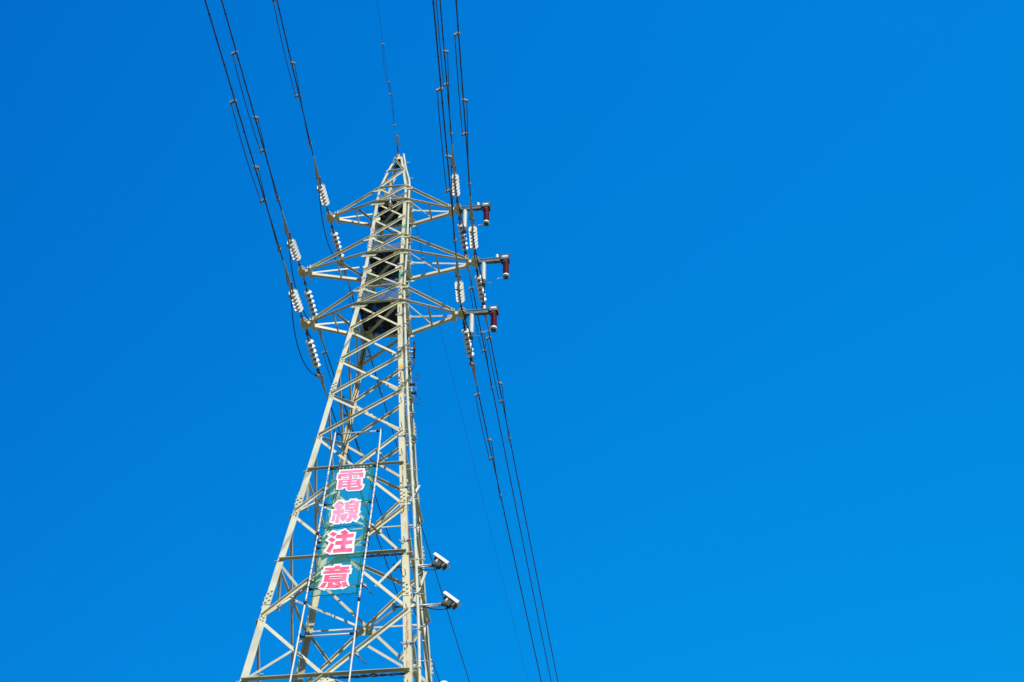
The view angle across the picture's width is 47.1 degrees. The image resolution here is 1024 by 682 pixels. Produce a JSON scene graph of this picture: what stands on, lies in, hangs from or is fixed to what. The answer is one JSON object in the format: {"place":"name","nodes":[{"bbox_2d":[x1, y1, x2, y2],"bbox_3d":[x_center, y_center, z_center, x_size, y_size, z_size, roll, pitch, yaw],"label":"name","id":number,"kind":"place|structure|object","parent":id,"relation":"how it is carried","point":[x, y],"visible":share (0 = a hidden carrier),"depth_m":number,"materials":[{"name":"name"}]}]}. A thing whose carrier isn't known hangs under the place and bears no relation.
{"place":"outdoors","nodes":[
{"label":"outdoors","id":0,"kind":"place"},
{"bbox_2d":[0,0,1023,681],"label":"sky","id":1,"kind":"structure","parent":0,"point":[758,340],"materials":[{"name":"blue"}]},
{"label":"ground","id":2,"kind":"structure","parent":0,"visible":0},
{"bbox_2d":[236,154,478,681],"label":"transmission tower","id":3,"kind":"structure","parent":2,"relation":"on","point":[408,653],"depth_m":28.00,"materials":[{"name":"grey metal"}]},
{"bbox_2d":[285,232,300,268],"bbox_3d":[-5.994,-2.483,32.412,0.231,0.530,1.690,-2,-46,1],"label":"insulator string","id":4,"kind":"object","parent":3,"relation":"attached to","point":[295,253],"visible":0.96,"depth_m":32.31,"materials":[{"name":"white ceramic"}]},
{"bbox_2d":[221,0,292,247],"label":"conductor","id":5,"kind":"object","parent":4,"relation":"attached to","point":[286,229],"visible":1,"depth_m":28.66,"materials":[{"name":"metal"}]},
{"bbox_2d":[287,282,303,320],"bbox_3d":[-5.654,-1.028,30.854,0.231,0.439,1.708,-2,-46,2],"label":"insulator string","id":6,"kind":"object","parent":3,"relation":"attached to","point":[297,303],"visible":0.94,"depth_m":30.76,"materials":[{"name":"white ceramic"}]},
{"bbox_2d":[204,0,294,298],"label":"conductor","id":7,"kind":"object","parent":6,"relation":"attached to","point":[255,167],"visible":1,"depth_m":26.93,"materials":[{"name":"metal"}]},
{"bbox_2d":[303,278,317,323],"bbox_3d":[-5.789,-1.099,33.831,0.231,0.427,1.598,-7,-46,6],"label":"insulator string","id":8,"kind":"object","parent":3,"relation":"attached to","point":[310,301],"visible":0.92,"depth_m":33.75,"materials":[{"name":"white ceramic"}]},
{"bbox_2d":[317,330,439,681],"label":"conductor","id":9,"kind":"object","parent":8,"relation":"attached to","point":[325,352],"visible":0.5,"depth_m":36.34,"materials":[{"name":"metal"}]},
{"bbox_2d":[289,248,309,320],"bbox_3d":[-5.894,-1.344,32.822,0.097,0.477,3.150,-5,-46,4],"label":"jumper cable","id":10,"kind":"object","parent":9,"relation":"hanging from","point":[293,279],"visible":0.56,"depth_m":32.14,"materials":[{"name":"black rubber"}]},
{"bbox_2d":[305,330,321,374],"bbox_3d":[-5.457,0.324,32.199,0.231,0.402,1.428,-7,-46,6],"label":"insulator string","id":11,"kind":"object","parent":3,"relation":"attached to","point":[312,351],"visible":1,"depth_m":32.17,"materials":[{"name":"white ceramic"}]},
{"bbox_2d":[314,373,424,668],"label":"conductor","id":12,"kind":"object","parent":11,"relation":"attached to","point":[321,379],"visible":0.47,"depth_m":34.41,"materials":[{"name":"metal"}]},
{"bbox_2d":[291,298,316,375],"bbox_3d":[-5.564,0.086,31.169,0.097,0.584,3.003,-5,-46,4],"label":"jumper cable","id":13,"kind":"object","parent":12,"relation":"hanging from","point":[296,339],"visible":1,"depth_m":30.69,"materials":[{"name":"black rubber"}]},
{"bbox_2d":[316,177,329,213],"bbox_3d":[-5.463,-4.206,34.106,0.231,0.529,1.690,-2,-46,1],"label":"insulator string","id":14,"kind":"object","parent":3,"relation":"attached to","point":[324,198],"visible":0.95,"depth_m":34.09,"materials":[{"name":"white ceramic"}]},
{"bbox_2d":[272,0,322,192],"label":"conductor","id":15,"kind":"object","parent":14,"relation":"attached to","point":[309,141],"visible":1,"depth_m":30.77,"materials":[{"name":"metal"}]},
{"bbox_2d":[330,223,343,262],"bbox_3d":[-5.285,-2.922,35.517,0.231,0.355,1.436,-7,-46,6],"label":"insulator string","id":16,"kind":"object","parent":3,"relation":"attached to","point":[337,247],"visible":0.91,"depth_m":35.42,"materials":[{"name":"white ceramic"}]},
{"bbox_2d":[339,264,469,681],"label":"conductor","id":17,"kind":"object","parent":16,"relation":"attached to","point":[369,354],"visible":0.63,"depth_m":39.78,"materials":[{"name":"metal"}]},
{"bbox_2d":[319,192,340,264],"bbox_3d":[-5.382,-3.183,34.524,0.101,0.592,2.991,-4,-46,4],"label":"jumper cable","id":18,"kind":"object","parent":17,"relation":"hanging from","point":[323,226],"visible":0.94,"depth_m":34.01,"materials":[{"name":"black rubber"}]},
{"bbox_2d":[289,428,387,681],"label":"banner frame","id":19,"kind":"object","parent":3,"relation":"attached to","point":[354,633],"visible":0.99,"depth_m":24.13,"materials":[{"name":"grey metal"}]},
{"bbox_2d":[306,464,377,599],"bbox_3d":[-3.546,3.958,24.814,1.160,3.695,0.430,-4,-46,4],"label":"warning banner","id":20,"kind":"object","parent":19,"relation":"hanging from","point":[335,577],"visible":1,"depth_m":24.70,"materials":[{"name":"teal"}]},
{"bbox_2d":[332,368,358,502],"bbox_3d":[-4.221,2.338,29.864,0.090,4.623,0.599,29,-53,-26],"label":"leg cable","id":21,"kind":"object","parent":3,"relation":"attached to","point":[348,428],"visible":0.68,"depth_m":30.01,"materials":[{"name":"black rubber"}]},
{"bbox_2d":[330,349,364,524],"bbox_3d":[-4.135,2.301,29.831,0.095,5.463,0.673,29,-53,-26],"label":"leg cable","id":22,"kind":"object","parent":3,"relation":"attached to","point":[351,420],"visible":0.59,"depth_m":30.06,"materials":[{"name":"black rubber"}]},
{"bbox_2d":[330,672,405,678],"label":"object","id":23,"kind":"object","parent":3,"relation":"attached to","point":[369,675],"visible":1,"depth_m":22.00,"materials":[{"name":"black metal"}]},
{"bbox_2d":[346,552,403,557],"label":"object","id":24,"kind":"object","parent":3,"relation":"attached to","point":[372,555],"visible":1,"depth_m":24.28,"materials":[{"name":"black metal"}]},
{"bbox_2d":[358,289,406,334],"bbox_3d":[-3.467,-0.759,31.775,1.190,0.518,1.190,-4,-46,4],"label":"guard net","id":25,"kind":"object","parent":3,"relation":"attached to","point":[383,327],"visible":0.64,"depth_m":31.54,"materials":[{"name":"black"}]},
{"bbox_2d":[369,242,407,279],"bbox_3d":[-3.487,-2.259,33.319,1.012,0.473,1.012,-4,-46,4],"label":"guard net","id":26,"kind":"object","parent":3,"relation":"attached to","point":[380,267],"visible":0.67,"depth_m":33.12,"materials":[{"name":"black"}]},
{"bbox_2d":[377,3,399,154],"bbox_3d":[-4.147,-18.723,21.322,0.141,4.220,40.041,-2,-46,1],"label":"earth wire","id":27,"kind":"object","parent":3,"relation":"attached to","point":[394,125],"visible":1,"depth_m":34.87,"materials":[{"name":"metal"}]},
{"bbox_2d":[388,196,392,207],"bbox_3d":[-3.560,-4.064,34.485,0.147,0.603,0.100,-4,-46,4],"label":"hanging fitting","id":28,"kind":"object","parent":3,"relation":"hanging from","point":[390,203],"visible":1,"depth_m":34.45,"materials":[{"name":"metal"}]},
{"bbox_2d":[377,193,410,224],"bbox_3d":[-3.511,-3.921,35.029,0.887,0.423,0.887,-4,-46,4],"label":"guard net","id":29,"kind":"object","parent":3,"relation":"attached to","point":[388,213],"visible":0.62,"depth_m":34.87,"materials":[{"name":"black"}]},
{"bbox_2d":[407,341,415,373],"bbox_3d":[-2.610,0.433,30.273,0.238,1.133,0.085,-4,-46,4],"label":"cable terminal","id":30,"kind":"object","parent":3,"relation":"attached to","point":[411,352],"visible":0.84,"depth_m":30.36,"materials":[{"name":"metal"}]},
{"bbox_2d":[402,153,427,681],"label":"climbing rail","id":31,"kind":"object","parent":3,"relation":"attached to","point":[408,412],"visible":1,"depth_m":26.58,"materials":[{"name":"metal"}]},
{"bbox_2d":[410,374,421,404],"bbox_3d":[-2.427,1.213,29.744,0.339,1.077,0.060,-4,-46,4],"label":"cable coil","id":32,"kind":"object","parent":3,"relation":"attached to","point":[412,392],"visible":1,"depth_m":29.68,"materials":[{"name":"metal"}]},
{"bbox_2d":[393,551,449,570],"bbox_3d":[-1.910,4.641,24.823,1.202,0.519,0.180,-4,-46,4],"label":"monitoring unit","id":33,"kind":"object","parent":3,"relation":"attached to","point":[439,562],"visible":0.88,"depth_m":24.70,"materials":[{"name":"metal"}]},
{"bbox_2d":[392,591,459,610],"bbox_3d":[-1.756,5.313,24.111,1.392,0.518,0.180,-4,-46,4],"label":"monitoring unit","id":34,"kind":"object","parent":3,"relation":"attached to","point":[449,601],"visible":0.91,"depth_m":23.99,"materials":[{"name":"metal"}]},
{"bbox_2d":[452,166,459,205],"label":"insulator string","id":35,"kind":"object","parent":3,"relation":"attached to","point":[457,186],"visible":0.73,"depth_m":33.90,"materials":[{"name":"white ceramic"}]},
{"bbox_2d":[436,0,457,181],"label":"conductor","id":36,"kind":"object","parent":35,"relation":"attached to","point":[451,133],"visible":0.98,"depth_m":30.65,"materials":[{"name":"metal"}]},
{"bbox_2d":[455,275,464,309],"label":"insulator string","id":37,"kind":"object","parent":3,"relation":"attached to","point":[462,296],"visible":0.74,"depth_m":30.52,"materials":[{"name":"white ceramic"}]},
{"bbox_2d":[432,0,461,291],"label":"conductor","id":38,"kind":"object","parent":37,"relation":"attached to","point":[450,190],"visible":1,"depth_m":26.68,"materials":[{"name":"metal"}]},
{"bbox_2d":[457,215,468,255],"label":"insulator string","id":39,"kind":"object","parent":3,"relation":"attached to","point":[462,238],"visible":0.78,"depth_m":35.25,"materials":[{"name":"white ceramic"}]},
{"bbox_2d":[464,254,551,681],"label":"conductor","id":40,"kind":"object","parent":39,"relation":"attached to","point":[481,332],"visible":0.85,"depth_m":39.45,"materials":[{"name":"metal"}]},
{"bbox_2d":[402,173,527,679],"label":"earth wire","id":41,"kind":"object","parent":3,"relation":"attached to","point":[463,422],"visible":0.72,"depth_m":43.86,"materials":[{"name":"metal"}]},
{"bbox_2d":[461,320,474,362],"bbox_3d":[-1.207,0.025,31.999,0.231,0.383,1.407,-6,-46,5],"label":"insulator string","id":42,"kind":"object","parent":3,"relation":"attached to","point":[466,340],"visible":0.84,"depth_m":31.98,"materials":[{"name":"white ceramic"}]},
{"bbox_2d":[468,362,541,681],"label":"conductor","id":43,"kind":"object","parent":42,"relation":"attached to","point":[472,365],"visible":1,"depth_m":34.73,"materials":[{"name":"metal"}]},
{"bbox_2d":[469,218,477,257],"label":"insulator string","id":44,"kind":"object","parent":3,"relation":"attached to","point":[475,239],"visible":0.79,"depth_m":32.17,"materials":[{"name":"white ceramic"}]},
{"bbox_2d":[454,0,475,233],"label":"conductor","id":45,"kind":"object","parent":44,"relation":"attached to","point":[465,133],"visible":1,"depth_m":28.56,"materials":[{"name":"metal"}]},
{"bbox_2d":[460,202,490,213],"bbox_3d":[-1.086,-3.973,34.863,0.906,0.375,0.222,-4,-46,4],"label":"arrester boom","id":46,"kind":"object","parent":3,"relation":"attached to","point":[477,207],"visible":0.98,"depth_m":34.78,"materials":[{"name":"metal"}]},
{"bbox_2d":[461,209,468,233],"bbox_3d":[-1.324,-3.513,34.426,0.324,1.000,0.142,-4,-46,4],"label":"post insulator","id":47,"kind":"object","parent":46,"relation":"hanging from","point":[464,217],"visible":0.92,"depth_m":34.35,"materials":[{"name":"ceramic"}]},
{"bbox_2d":[454,181,465,254],"bbox_3d":[-1.448,-3.406,34.222,0.164,0.595,2.954,-3,-46,3],"label":"jumper cable","id":48,"kind":"object","parent":47,"relation":"attached to","point":[460,216],"visible":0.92,"depth_m":33.69,"materials":[{"name":"black metal"}]},
{"bbox_2d":[477,206,489,225],"bbox_3d":[-0.825,-3.667,34.472,0.340,0.848,0.175,12,-47,-12],"label":"surge arrester","id":49,"kind":"object","parent":46,"relation":"hanging from","point":[486,216],"visible":1,"depth_m":34.38,"materials":[{"name":"red ceramic"}]},
{"bbox_2d":[474,268,486,306],"bbox_3d":[-0.906,-1.523,33.596,0.231,0.349,1.336,-6,-46,5],"label":"insulator string","id":50,"kind":"object","parent":3,"relation":"attached to","point":[479,287],"visible":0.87,"depth_m":33.56,"materials":[{"name":"white ceramic"}]},
{"bbox_2d":[480,305,557,680],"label":"conductor","id":51,"kind":"object","parent":50,"relation":"attached to","point":[499,383],"visible":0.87,"depth_m":37.24,"materials":[{"name":"metal"}]},
{"bbox_2d":[464,305,498,317],"bbox_3d":[-0.812,-0.815,31.536,0.919,0.375,0.222,-4,-46,4],"label":"arrester boom","id":52,"kind":"object","parent":3,"relation":"attached to","point":[483,311],"visible":1,"depth_m":31.46,"materials":[{"name":"metal"}]},
{"bbox_2d":[467,313,477,339],"bbox_3d":[-1.014,-0.392,31.132,0.324,0.900,0.142,-4,-46,4],"label":"post insulator","id":53,"kind":"object","parent":52,"relation":"hanging from","point":[471,321],"visible":0.94,"depth_m":31.06,"materials":[{"name":"ceramic"}]},
{"bbox_2d":[459,291,472,364],"bbox_3d":[-1.151,-0.232,31.012,0.204,0.537,2.924,-4,-46,3],"label":"jumper cable","id":54,"kind":"object","parent":53,"relation":"attached to","point":[467,326],"visible":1,"depth_m":30.48,"materials":[{"name":"black rubber"}]},
{"bbox_2d":[484,310,496,332],"bbox_3d":[-0.555,-0.529,31.166,0.340,0.788,0.175,12,-47,-12],"label":"surge arrester","id":55,"kind":"object","parent":52,"relation":"hanging from","point":[493,325],"visible":1,"depth_m":31.08,"materials":[{"name":"red ceramic"}]},
{"bbox_2d":[478,254,509,265],"bbox_3d":[-0.511,-2.301,33.121,0.906,0.375,0.222,-4,-46,4],"label":"arrester boom","id":56,"kind":"object","parent":3,"relation":"attached to","point":[500,259],"visible":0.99,"depth_m":33.04,"materials":[{"name":"metal"}]},
{"bbox_2d":[480,262,490,286],"bbox_3d":[-0.729,-1.870,32.711,0.324,0.920,0.142,-4,-46,4],"label":"post insulator","id":57,"kind":"object","parent":56,"relation":"hanging from","point":[483,268],"visible":0.94,"depth_m":32.64,"materials":[{"name":"ceramic"}]},
{"bbox_2d":[472,234,484,306],"bbox_3d":[-0.863,-1.791,32.573,0.184,0.651,2.924,-4,-46,3],"label":"jumper cable","id":58,"kind":"object","parent":57,"relation":"attached to","point":[479,269],"visible":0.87,"depth_m":32.02,"materials":[{"name":"black metal"}]},
{"bbox_2d":[497,259,508,279],"bbox_3d":[-0.241,-2.010,32.743,0.340,0.808,0.175,12,-47,-12],"label":"surge arrester","id":59,"kind":"object","parent":56,"relation":"hanging from","point":[505,269],"visible":1,"depth_m":32.66,"materials":[{"name":"red ceramic"}]}
]}

